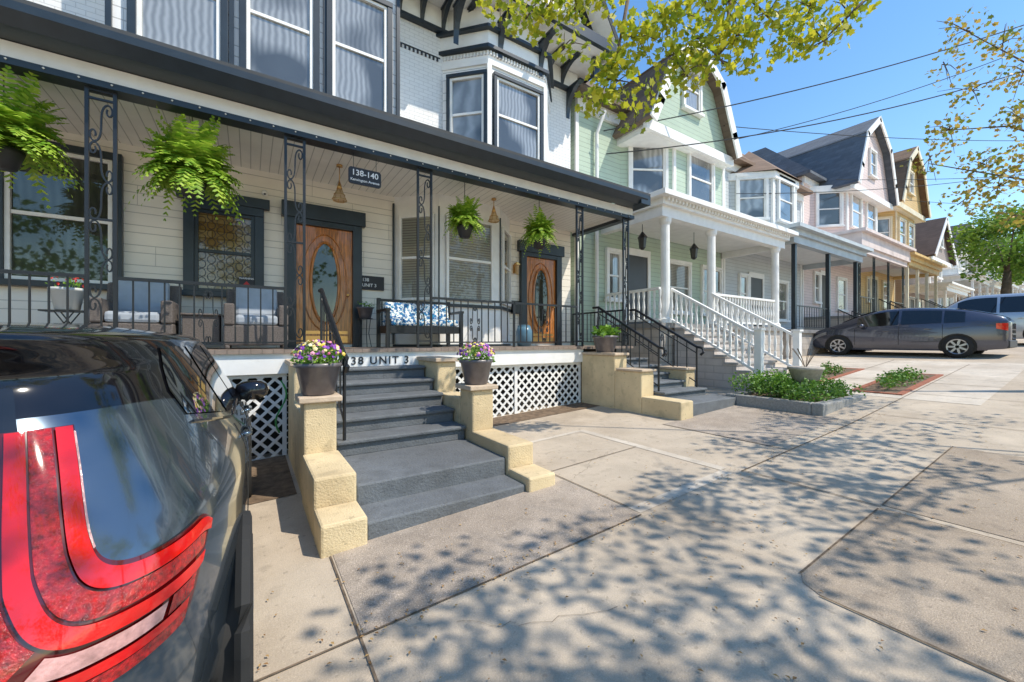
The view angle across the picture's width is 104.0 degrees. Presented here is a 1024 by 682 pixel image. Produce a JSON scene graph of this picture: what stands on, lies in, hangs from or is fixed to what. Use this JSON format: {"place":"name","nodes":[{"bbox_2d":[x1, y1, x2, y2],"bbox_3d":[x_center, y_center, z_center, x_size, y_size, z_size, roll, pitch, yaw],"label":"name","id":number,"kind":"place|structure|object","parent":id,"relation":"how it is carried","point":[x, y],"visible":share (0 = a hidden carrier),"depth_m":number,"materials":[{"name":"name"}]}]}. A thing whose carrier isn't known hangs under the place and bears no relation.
{"place":"outdoors","nodes":[
{"label":"outdoors","id":0,"kind":"place"},
{"bbox_2d":[333,405,838,633],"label":"aggregate pavement","id":1,"kind":"structure","parent":0,"point":[475,542],"depth_m":2.91,"materials":[{"name":"beige concrete"}]},
{"bbox_2d":[248,339,1023,681],"bbox_3d":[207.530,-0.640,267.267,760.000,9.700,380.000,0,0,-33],"label":"ground","id":2,"kind":"structure","parent":0,"point":[676,627],"depth_m":2.43,"materials":[{"name":"concrete"}]},
{"bbox_2d":[0,322,268,681],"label":"crossover car","id":3,"kind":"object","parent":2,"relation":"on","point":[126,544],"visible":1,"depth_m":1.11,"materials":[{"name":"grey paint"}]},
{"bbox_2d":[0,0,735,558],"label":"white row house","id":4,"kind":"structure","parent":2,"relation":"on","point":[426,108],"depth_m":6.11,"materials":[{"name":"paint"}]},
{"bbox_2d":[0,65,83,208],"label":"hanging fern","id":5,"kind":"object","parent":4,"relation":"hanging from","point":[26,133],"visible":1,"depth_m":4.11,"materials":[{"name":"green plant"}]},
{"bbox_2d":[38,276,83,323],"bbox_3d":[-5.221,-0.339,4.691,0.400,0.904,0.344,0,0,-33],"label":"flower pot","id":6,"kind":"object","parent":4,"relation":"on","point":[58,296],"visible":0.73,"depth_m":4.63,"materials":[{"name":"white ceramic"}]},
{"bbox_2d":[0,140,123,290],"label":"window","id":7,"kind":"structure","parent":4,"relation":"in","point":[34,236],"depth_m":5.37,"materials":[{"name":"black glass"}]},
{"bbox_2d":[90,280,181,333],"bbox_3d":[-4.838,-0.356,5.202,0.760,0.932,0.844,0,0,-33],"label":"wicker armchair","id":8,"kind":"object","parent":4,"relation":"on","point":[141,306],"visible":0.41,"depth_m":5.18,"materials":[{"name":"brown wicker"}]},
{"bbox_2d":[127,0,227,62],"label":"window","id":9,"kind":"structure","parent":4,"relation":"in","point":[197,26],"depth_m":5.59,"materials":[{"name":"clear glass"}]},
{"bbox_2d":[124,105,245,224],"bbox_3d":[-3.981,-2.168,4.932,1.187,1.323,1.069,0,0,-33],"label":"hanging fern","id":10,"kind":"object","parent":4,"relation":"hanging from","point":[186,163],"visible":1,"depth_m":4.77,"materials":[{"name":"green plant"}]},
{"bbox_2d":[181,313,223,341],"bbox_3d":[-4.266,-0.170,5.514,0.460,0.400,0.460,0,0,-33],"label":"wicker side table","id":11,"kind":"object","parent":4,"relation":"on","point":[208,319],"visible":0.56,"depth_m":5.36,"materials":[{"name":"brown wicker"}]},
{"bbox_2d":[176,188,269,297],"bbox_3d":[-4.536,-1.510,6.329,1.200,1.640,0.140,0,0,-33],"label":"window","id":12,"kind":"structure","parent":4,"relation":"in","point":[214,251],"depth_m":6.34,"materials":[{"name":"black glass"}]},
{"bbox_2d":[239,276,253,284],"bbox_3d":[-4.297,-0.925,6.472,0.203,0.230,0.007,0,0,-33],"label":"warning sticker","id":13,"kind":"object","parent":4,"relation":"attached to","point":[246,280],"visible":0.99,"depth_m":6.47,"materials":[{"name":"black plastic"}]},
{"bbox_2d":[224,287,287,348],"bbox_3d":[-3.767,-0.356,5.903,0.760,0.932,0.844,0,0,-33],"label":"wicker armchair","id":14,"kind":"object","parent":4,"relation":"on","point":[254,315],"visible":0.84,"depth_m":5.70,"materials":[{"name":"brown wicker"}]},
{"bbox_2d":[262,190,267,195],"bbox_3d":[-4.093,-2.445,6.620,0.087,0.090,0.087,0,0,12],"label":"security camera","id":15,"kind":"object","parent":4,"relation":"attached to","point":[264,192],"visible":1,"depth_m":6.59,"materials":[{"name":"white paint"}]},
{"bbox_2d":[239,0,319,90],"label":"window","id":16,"kind":"structure","parent":4,"relation":"in","point":[280,39],"depth_m":6.24,"materials":[{"name":"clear glass"}]},
{"bbox_2d":[275,380,286,432],"bbox_3d":[-2.958,0.840,5.122,0.051,0.670,0.142,0,0,38],"label":"garden hose","id":17,"kind":"object","parent":4,"relation":"attached to","point":[278,412],"visible":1,"depth_m":5.11,"materials":[{"name":"green rubber"}]},
{"bbox_2d":[290,339,344,395],"bbox_3d":[-1.899,0.252,3.917,0.489,0.542,0.520,0,0,-33],"label":"flower pot","id":18,"kind":"object","parent":4,"relation":"on","point":[319,376],"visible":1,"depth_m":3.80,"materials":[{"name":"grey ceramic"}]},
{"bbox_2d":[281,199,365,346],"bbox_3d":[-3.326,-1.135,7.127,1.360,2.490,0.130,0,0,-33],"label":"door","id":19,"kind":"structure","parent":4,"relation":"in","point":[333,235],"depth_m":7.15,"materials":[{"name":"brown wood"}]},
{"bbox_2d":[332,164,346,202],"bbox_3d":[-2.774,-2.540,6.431,0.217,0.580,0.217,0,0,-11],"label":"pendant lamp","id":20,"kind":"object","parent":4,"relation":"hanging from","point":[338,196],"visible":1,"depth_m":6.40,"materials":[{"name":"gold metal"}]},
{"bbox_2d":[326,0,392,113],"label":"window","id":21,"kind":"structure","parent":4,"relation":"in","point":[359,33],"depth_m":6.88,"materials":[{"name":"grey glass"}]},
{"bbox_2d":[348,153,380,188],"bbox_3d":[-2.159,-2.505,5.874,0.460,0.450,0.025,0,0,-33],"label":"address sign","id":22,"kind":"object","parent":4,"relation":"hanging from","point":[363,177],"visible":1,"depth_m":5.86,"materials":[{"name":"black metal"}]},
{"bbox_2d":[357,301,373,346],"bbox_3d":[-2.645,-0.306,7.224,0.304,0.836,0.304,0,0,23],"label":"flower pot","id":23,"kind":"object","parent":4,"relation":"on","point":[364,312],"visible":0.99,"depth_m":7.15,"materials":[{"name":"black metal"}]},
{"bbox_2d":[362,275,383,290],"bbox_3d":[-2.657,-1.100,7.603,0.440,0.260,0.046,0,0,-33],"label":"unit sign","id":24,"kind":"object","parent":4,"relation":"attached to","point":[372,283],"visible":1,"depth_m":7.59,"materials":[{"name":"black metal"}]},
{"bbox_2d":[399,213,434,299],"bbox_3d":[-1.845,-1.615,7.736,0.720,1.650,0.060,0,0,11],"label":"window","id":25,"kind":"structure","parent":4,"relation":"in","point":[407,223],"depth_m":7.76,"materials":[{"name":"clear glass"}]},
{"bbox_2d":[376,298,463,347],"bbox_3d":[-1.601,-0.315,7.013,1.370,0.850,0.630,0,0,-33],"label":"porch bench","id":26,"kind":"object","parent":4,"relation":"on","point":[400,318],"visible":0.77,"depth_m":6.91,"materials":[{"name":"blue fabric"}]},
{"bbox_2d":[444,183,488,245],"bbox_3d":[-0.825,-2.261,7.013,0.805,1.137,0.772,0,0,26],"label":"hanging fern","id":27,"kind":"object","parent":4,"relation":"hanging from","point":[463,223],"visible":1,"depth_m":6.93,"materials":[{"name":"green plant"}]},
{"bbox_2d":[446,69,486,142],"bbox_3d":[-0.935,-4.740,8.271,0.880,1.600,0.100,0,0,12],"label":"window","id":28,"kind":"structure","parent":4,"relation":"in","point":[466,92],"depth_m":8.29,"materials":[{"name":"clear glass"}]},
{"bbox_2d":[446,215,493,302],"bbox_3d":[-0.832,-1.615,8.019,1.050,1.650,0.060,0,0,-33],"label":"window","id":29,"kind":"structure","parent":4,"relation":"in","point":[469,265],"depth_m":8.05,"materials":[{"name":"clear glass"}]},
{"bbox_2d":[457,341,495,384],"bbox_3d":[-0.437,0.262,4.884,0.479,0.522,0.470,0,0,-33],"label":"flower pot","id":30,"kind":"object","parent":4,"relation":"on","point":[475,371],"visible":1,"depth_m":4.75,"materials":[{"name":"grey ceramic"}]},
{"bbox_2d":[488,198,498,222],"bbox_3d":[-0.362,-2.600,7.949,0.217,0.460,0.217,0,0,34],"label":"pendant lamp","id":31,"kind":"object","parent":4,"relation":"hanging from","point":[493,218],"visible":1,"depth_m":7.91,"materials":[{"name":"gold metal"}]},
{"bbox_2d":[502,227,510,306],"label":"window","id":32,"kind":"structure","parent":4,"relation":"in","point":[506,236],"depth_m":8.95,"materials":[{"name":"clear glass"}]},
{"bbox_2d":[511,300,521,313],"bbox_3d":[0.115,-0.796,9.367,0.270,0.313,0.150,0,0,-33],"label":"mailbox","id":33,"kind":"object","parent":4,"relation":"attached to","point":[517,308],"visible":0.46,"depth_m":9.32,"materials":[{"name":"black metal"}]},
{"bbox_2d":[513,262,519,274],"bbox_3d":[0.099,-1.690,9.345,0.100,0.280,0.170,0,0,-33],"label":"wall lantern","id":34,"kind":"object","parent":4,"relation":"attached to","point":[516,268],"depth_m":9.29,"materials":[{"name":"gold metal"}]},
{"bbox_2d":[492,71,542,159],"bbox_3d":[0.145,-4.740,8.580,1.260,1.600,0.100,0,0,-33],"label":"window","id":35,"kind":"structure","parent":4,"relation":"in","point":[517,106],"depth_m":8.58,"materials":[{"name":"clear glass"}]},
{"bbox_2d":[516,325,531,345],"bbox_3d":[0.251,-0.111,8.291,0.340,0.441,0.335,0,0,-33],"label":"stool","id":36,"kind":"object","parent":4,"relation":"on","point":[523,333],"visible":0.78,"depth_m":8.16,"materials":[{"name":"blue ceramic"}]},
{"bbox_2d":[519,204,556,258],"bbox_3d":[0.568,-2.267,7.926,0.789,1.126,0.853,0,0,-33],"label":"hanging fern","id":37,"kind":"object","parent":4,"relation":"hanging from","point":[538,230],"visible":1,"depth_m":7.80,"materials":[{"name":"green plant"}]},
{"bbox_2d":[517,239,564,344],"bbox_3d":[0.724,-1.135,9.778,1.360,2.490,0.130,0,0,-33],"label":"door","id":38,"kind":"structure","parent":4,"relation":"in","point":[540,280],"depth_m":9.80,"materials":[{"name":"brown wood"}]},
{"bbox_2d":[591,324,620,351],"bbox_3d":[1.802,-0.064,7.782,0.580,0.563,0.650,0,0,-33],"label":"potted hosta","id":39,"kind":"object","parent":4,"relation":"on","point":[606,337],"visible":0.98,"depth_m":7.61,"materials":[{"name":"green plant"}]},
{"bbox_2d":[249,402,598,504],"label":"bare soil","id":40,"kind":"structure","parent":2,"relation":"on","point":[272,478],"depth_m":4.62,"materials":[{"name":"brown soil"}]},
{"bbox_2d":[531,430,731,512],"bbox_3d":[1.028,1.343,4.557,1.510,0.073,2.260,0,0,-33],"label":"pavement strip","id":41,"kind":"object","parent":2,"relation":"on","point":[674,493],"visible":0.87,"depth_m":3.87,"materials":[{"name":"concrete"}]},
{"bbox_2d":[254,361,1023,681],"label":"pavement joint","id":42,"kind":"object","parent":2,"relation":"on","point":[371,665],"visible":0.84,"depth_m":2.47,"materials":[{"name":"grey concrete"}]},
{"bbox_2d":[258,408,1021,681],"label":"fallen leaves","id":43,"kind":"object","parent":2,"relation":"on","point":[633,640],"visible":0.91,"depth_m":2.43,"materials":[{"name":"brown plant"}]},
{"bbox_2d":[475,0,881,133],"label":"maple tree","id":44,"kind":"object","parent":2,"relation":"on","point":[608,72],"visible":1,"depth_m":4.97,"materials":[{"name":"green plant"}]},
{"bbox_2d":[570,42,803,390],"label":"row house","id":45,"kind":"structure","parent":2,"relation":"on","point":[675,287],"depth_m":11.26,"materials":[{"name":"green"}]},
{"bbox_2d":[604,247,625,302],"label":"window","id":46,"kind":"structure","parent":45,"relation":"in","point":[613,257],"depth_m":11.41,"materials":[{"name":"clear glass"}]},
{"bbox_2d":[624,247,650,323],"bbox_3d":[3.734,-1.590,11.963,1.190,2.300,0.070,0,0,-33],"label":"door","id":47,"kind":"structure","parent":45,"relation":"in","point":[639,260],"depth_m":12.00,"materials":[{"name":"white paint"}]},
{"bbox_2d":[638,224,646,249],"bbox_3d":[3.418,-2.800,10.483,0.260,0.820,0.225,0,0,-33],"label":"porch lantern","id":48,"kind":"object","parent":45,"relation":"hanging from","point":[642,237],"visible":0.93,"depth_m":10.42,"materials":[{"name":"black metal"}]},
{"bbox_2d":[628,146,668,192],"bbox_3d":[3.958,-5.030,11.621,1.180,1.640,0.100,0,0,-3],"label":"window","id":49,"kind":"structure","parent":45,"relation":"in","point":[648,170],"depth_m":11.64,"materials":[{"name":"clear glass"}]},
{"bbox_2d":[670,259,693,314],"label":"window","id":50,"kind":"structure","parent":45,"relation":"in","point":[680,271],"depth_m":13.17,"materials":[{"name":"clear glass"}]},
{"bbox_2d":[681,60,704,118],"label":"window","id":51,"kind":"structure","parent":45,"relation":"in","point":[693,103],"depth_m":11.84,"materials":[{"name":"clear glass"}]},
{"bbox_2d":[690,243,698,259],"bbox_3d":[5.342,-2.800,11.742,0.260,0.820,0.225,0,0,-33],"label":"porch lantern","id":52,"kind":"object","parent":45,"relation":"hanging from","point":[694,248],"visible":1,"depth_m":11.68,"materials":[{"name":"black metal"}]},
{"bbox_2d":[687,153,714,203],"bbox_3d":[5.875,-5.030,12.389,1.380,1.640,0.100,0,0,-33],"label":"window","id":53,"kind":"structure","parent":45,"relation":"in","point":[700,173],"depth_m":12.41,"materials":[{"name":"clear glass"}]},
{"bbox_2d":[700,265,724,315],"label":"window","id":54,"kind":"structure","parent":45,"relation":"in","point":[703,268],"depth_m":13.96,"materials":[{"name":"clear glass"}]},
{"bbox_2d":[606,74,1015,153],"bbox_3d":[11.652,-7.590,11.509,18.229,5.029,0.030,0,0,-4],"label":"power line","id":55,"kind":"object","parent":45,"relation":"attached to","point":[796,127],"visible":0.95,"depth_m":11.24,"materials":[{"name":"metal"}]},
{"bbox_2d":[603,25,1023,130],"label":"power line","id":56,"kind":"object","parent":45,"relation":"attached to","point":[815,85],"visible":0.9,"depth_m":11.16,"materials":[{"name":"metal"}]},
{"bbox_2d":[724,125,1023,140],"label":"power line","id":57,"kind":"object","parent":45,"relation":"attached to","point":[882,137],"visible":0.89,"depth_m":14.43,"materials":[{"name":"metal"}]},
{"bbox_2d":[738,52,1016,138],"bbox_3d":[14.939,-9.390,13.242,14.957,5.421,0.023,0,0,0],"label":"power line","id":58,"kind":"object","parent":45,"relation":"attached to","point":[879,100],"visible":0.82,"depth_m":13.24,"materials":[{"name":"metal"}]},
{"bbox_2d":[462,427,1017,625],"bbox_3d":[1.814,1.330,3.837,4.928,0.258,2.708,0,0,-14],"label":"pavement crack","id":59,"kind":"object","parent":2,"relation":"on","point":[616,606],"visible":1,"depth_m":2.10,"materials":[{"name":"grey concrete"}]},
{"bbox_2d":[726,368,866,415],"bbox_3d":[5.117,0.950,7.247,2.072,0.866,1.656,0,0,-33],"label":"planting bed","id":60,"kind":"object","parent":2,"relation":"on","point":[780,391],"visible":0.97,"depth_m":6.78,"materials":[{"name":"green plant"}]},
{"bbox_2d":[787,348,824,396],"bbox_3d":[5.149,0.556,7.015,0.540,0.852,0.540,0,0,-33],"label":"stone urn","id":61,"kind":"object","parent":60,"relation":"on","point":[800,373],"visible":0.77,"depth_m":6.88,"materials":[{"name":"white stone"}]},
{"bbox_2d":[723,151,873,358],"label":"row house","id":62,"kind":"structure","parent":2,"relation":"on","point":[809,247],"depth_m":14.91,"materials":[{"name":"grey wood"}]},
{"bbox_2d":[738,273,749,308],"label":"window","id":63,"kind":"structure","parent":62,"relation":"in","point":[743,279],"depth_m":15.35,"materials":[{"name":"clear glass"}]},
{"bbox_2d":[735,173,769,220],"bbox_3d":[8.810,-5.270,14.667,1.162,1.720,0.140,0,0,9],"label":"window","id":64,"kind":"structure","parent":62,"relation":"in","point":[755,205],"depth_m":14.70,"materials":[{"name":"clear glass"}]},
{"bbox_2d":[747,272,763,326],"bbox_3d":[9.675,-1.540,15.850,1.190,2.300,0.070,0,0,-33],"label":"door","id":65,"kind":"structure","parent":62,"relation":"in","point":[756,280],"depth_m":15.84,"materials":[{"name":"white paint"}]},
{"bbox_2d":[779,280,790,321],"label":"window","id":66,"kind":"structure","parent":62,"relation":"in","point":[783,285],"depth_m":17.16,"materials":[{"name":"clear glass"}]},
{"bbox_2d":[776,174,794,224],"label":"window","id":67,"kind":"structure","parent":62,"relation":"in","point":[786,201],"depth_m":15.10,"materials":[{"name":"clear glass"}]},
{"bbox_2d":[736,173,1022,193],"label":"power line","id":68,"kind":"object","parent":62,"relation":"attached to","point":[856,190],"visible":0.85,"depth_m":15.28,"materials":[{"name":"metal"}]},
{"bbox_2d":[788,361,863,383],"bbox_3d":[7.593,0.739,9.755,2.790,0.480,0.810,0,0,-33],"label":"brick edged bed","id":69,"kind":"object","parent":2,"relation":"on","point":[838,371],"visible":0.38,"depth_m":9.73,"materials":[{"name":"plant"}]},
{"bbox_2d":[751,116,915,329],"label":"row house","id":70,"kind":"structure","parent":2,"relation":"on","point":[821,165],"depth_m":18.93,"materials":[{"name":"pink"}]},
{"bbox_2d":[813,271,822,303],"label":"window","id":71,"kind":"structure","parent":70,"relation":"in","point":[816,275],"depth_m":19.01,"materials":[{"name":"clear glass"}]},
{"bbox_2d":[819,270,824,316],"bbox_3d":[15.281,-2.240,19.519,1.190,2.300,0.070,0,0,-33],"label":"door","id":72,"kind":"structure","parent":70,"relation":"in","point":[822,272],"depth_m":19.34,"materials":[{"name":"white paint"}]},
{"bbox_2d":[815,189,844,227],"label":"window","id":73,"kind":"structure","parent":70,"relation":"in","point":[829,206],"depth_m":18.52,"materials":[{"name":"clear glass"}]},
{"bbox_2d":[836,276,848,311],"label":"window","id":74,"kind":"structure","parent":70,"relation":"in","point":[841,282],"depth_m":20.69,"materials":[{"name":"clear glass"}]},
{"bbox_2d":[850,193,862,228],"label":"window","id":75,"kind":"structure","parent":70,"relation":"in","point":[856,204],"depth_m":18.91,"materials":[{"name":"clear glass"}]},
{"bbox_2d":[865,202,876,230],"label":"window","id":76,"kind":"structure","parent":70,"relation":"in","point":[870,211],"depth_m":20.04,"materials":[{"name":"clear glass"}]},
{"bbox_2d":[868,147,878,180],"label":"window","id":77,"kind":"structure","parent":70,"relation":"in","point":[872,154],"depth_m":19.39,"materials":[{"name":"clear glass"}]},
{"bbox_2d":[836,175,1023,179],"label":"power line","id":78,"kind":"object","parent":70,"relation":"attached to","point":[911,179],"visible":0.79,"depth_m":17.80,"materials":[{"name":"metal"}]},
{"bbox_2d":[907,200,1010,205],"bbox_3d":[27.988,-7.991,22.977,17.020,1.022,0.023,0,0,-13],"label":"power line","id":79,"kind":"object","parent":70,"relation":"attached to","point":[950,203],"visible":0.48,"depth_m":22.09,"materials":[{"name":"metal"}]},
{"bbox_2d":[859,146,946,314],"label":"row house","id":80,"kind":"structure","parent":2,"relation":"on","point":[901,220],"depth_m":22.61,"materials":[{"name":"yellow wood"}]},
{"bbox_2d":[865,276,872,302],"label":"window","id":81,"kind":"structure","parent":80,"relation":"in","point":[867,278],"depth_m":22.65,"materials":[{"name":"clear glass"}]},
{"bbox_2d":[870,275,877,311],"bbox_3d":[21.139,-2.640,23.352,1.190,2.300,0.070,0,0,-33],"label":"door","id":82,"kind":"structure","parent":80,"relation":"in","point":[876,278],"depth_m":23.48,"materials":[{"name":"white wood"}]},
{"bbox_2d":[878,216,892,238],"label":"window","id":83,"kind":"structure","parent":80,"relation":"in","point":[885,224],"depth_m":21.99,"materials":[{"name":"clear glass"}]},
{"bbox_2d":[881,280,889,309],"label":"window","id":84,"kind":"structure","parent":80,"relation":"in","point":[883,282],"depth_m":24.29,"materials":[{"name":"clear glass"}]},
{"bbox_2d":[898,217,906,244],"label":"window","id":85,"kind":"structure","parent":80,"relation":"in","point":[902,223],"depth_m":22.44,"materials":[{"name":"clear glass"}]},
{"bbox_2d":[907,222,914,247],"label":"window","id":86,"kind":"structure","parent":80,"relation":"in","point":[910,226],"depth_m":23.29,"materials":[{"name":"white glass"}]},
{"bbox_2d":[907,170,915,196],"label":"window","id":87,"kind":"structure","parent":80,"relation":"in","point":[911,182],"depth_m":22.60,"materials":[{"name":"clear glass"}]},
{"bbox_2d":[801,447,1023,681],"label":"pavement patch","id":88,"kind":"object","parent":2,"relation":"on","point":[955,605],"visible":1,"depth_m":2.40,"materials":[{"name":"concrete"}]},
{"bbox_2d":[813,308,1017,357],"bbox_3d":[12.404,-0.273,12.730,2.050,1.506,4.480,0,0,-33],"label":"parked car","id":89,"kind":"object","parent":2,"relation":"on","point":[956,333],"visible":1,"depth_m":11.75,"materials":[{"name":"grey paint"}]},
{"bbox_2d":[895,217,974,308],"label":"row house","id":90,"kind":"structure","parent":2,"relation":"on","point":[932,236],"depth_m":26.67,"materials":[{"name":"brown"}]},
{"bbox_2d":[909,296,914,307],"bbox_3d":[27.498,-1.899,27.514,1.190,2.300,0.070,0,0,-33],"label":"door","id":91,"kind":"structure","parent":90,"relation":"in","point":[913,300],"depth_m":27.73,"materials":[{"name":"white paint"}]},
{"bbox_2d":[919,300,923,307],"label":"window","id":92,"kind":"structure","parent":90,"relation":"in","point":[919,300],"depth_m":28.76,"materials":[{"name":"white glass"}]},
{"bbox_2d":[937,272,942,279],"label":"window","id":93,"kind":"structure","parent":90,"relation":"in","point":[940,273],"depth_m":27.76,"materials":[{"name":"white glass"}]},
{"bbox_2d":[940,235,944,249],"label":"window","id":94,"kind":"structure","parent":90,"relation":"in","point":[942,243],"depth_m":27.31,"materials":[{"name":"white glass"}]},
{"bbox_2d":[900,4,1023,232],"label":"street tree","id":95,"kind":"object","parent":2,"relation":"on","point":[1015,117],"visible":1,"depth_m":6.98,"materials":[{"name":"green plant"}]},
{"bbox_2d":[929,223,995,307],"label":"row house","id":96,"kind":"structure","parent":2,"relation":"on","point":[949,275],"depth_m":31.18,"materials":[{"name":"white wood"}]},
{"bbox_2d":[946,297,950,306],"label":"window","id":97,"kind":"structure","parent":96,"relation":"in","point":[948,300],"depth_m":33.37,"materials":[{"name":"white glass"}]},
{"bbox_2d":[959,256,964,269],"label":"window","id":98,"kind":"structure","parent":96,"relation":"in","point":[960,265],"depth_m":31.19,"materials":[{"name":"white glass"}]},
{"bbox_2d":[957,240,1001,300],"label":"row house","id":99,"kind":"structure","parent":2,"relation":"on","point":[994,286],"depth_m":35.71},
{"bbox_2d":[967,266,977,272],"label":"window","id":100,"kind":"structure","parent":99,"relation":"in","point":[969,269],"depth_m":35.75,"materials":[{"name":"glass"}]},
{"bbox_2d":[946,293,1023,338],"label":"parked car","id":101,"kind":"object","parent":2,"relation":"on","point":[1011,306],"visible":0.21,"depth_m":13.91,"materials":[{"name":"silver metal"}]},
{"bbox_2d":[947,199,1023,293],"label":"street tree","id":102,"kind":"object","parent":2,"relation":"on","point":[1009,262],"visible":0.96,"depth_m":20.84,"materials":[{"name":"green plant"}]},
{"bbox_2d":[975,205,1023,285],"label":"street tree","id":103,"kind":"object","parent":2,"relation":"on","point":[1008,240],"visible":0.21,"depth_m":31.54,"materials":[{"name":"green plant"}]},
{"bbox_2d":[975,236,1023,295],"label":"row house","id":104,"kind":"structure","parent":2,"relation":"on","point":[1014,286],"depth_m":40.88,"materials":[{"name":"white"}]},
{"bbox_2d":[990,278,1023,294],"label":"row house","id":105,"kind":"structure","parent":2,"relation":"on","point":[1021,289],"depth_m":44.15,"materials":[{"name":"beige"}]},
{"bbox_2d":[589,0,1023,246],"label":"sky","id":106,"kind":"structure","parent":0,"point":[897,31],"materials":[{"name":"blue"}]},
{"bbox_2d":[775,357,1023,404],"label":"driveway","id":107,"kind":"structure","parent":0,"point":[977,374],"depth_m":8.70,"materials":[{"name":"concrete"}]},
{"bbox_2d":[849,365,943,394],"bbox_3d":[7.985,0.772,8.243,2.990,0.501,0.750,0,0,-33],"label":"brick edged bed","id":108,"kind":"object","parent":107,"relation":"on","point":[902,382],"visible":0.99,"depth_m":7.95,"materials":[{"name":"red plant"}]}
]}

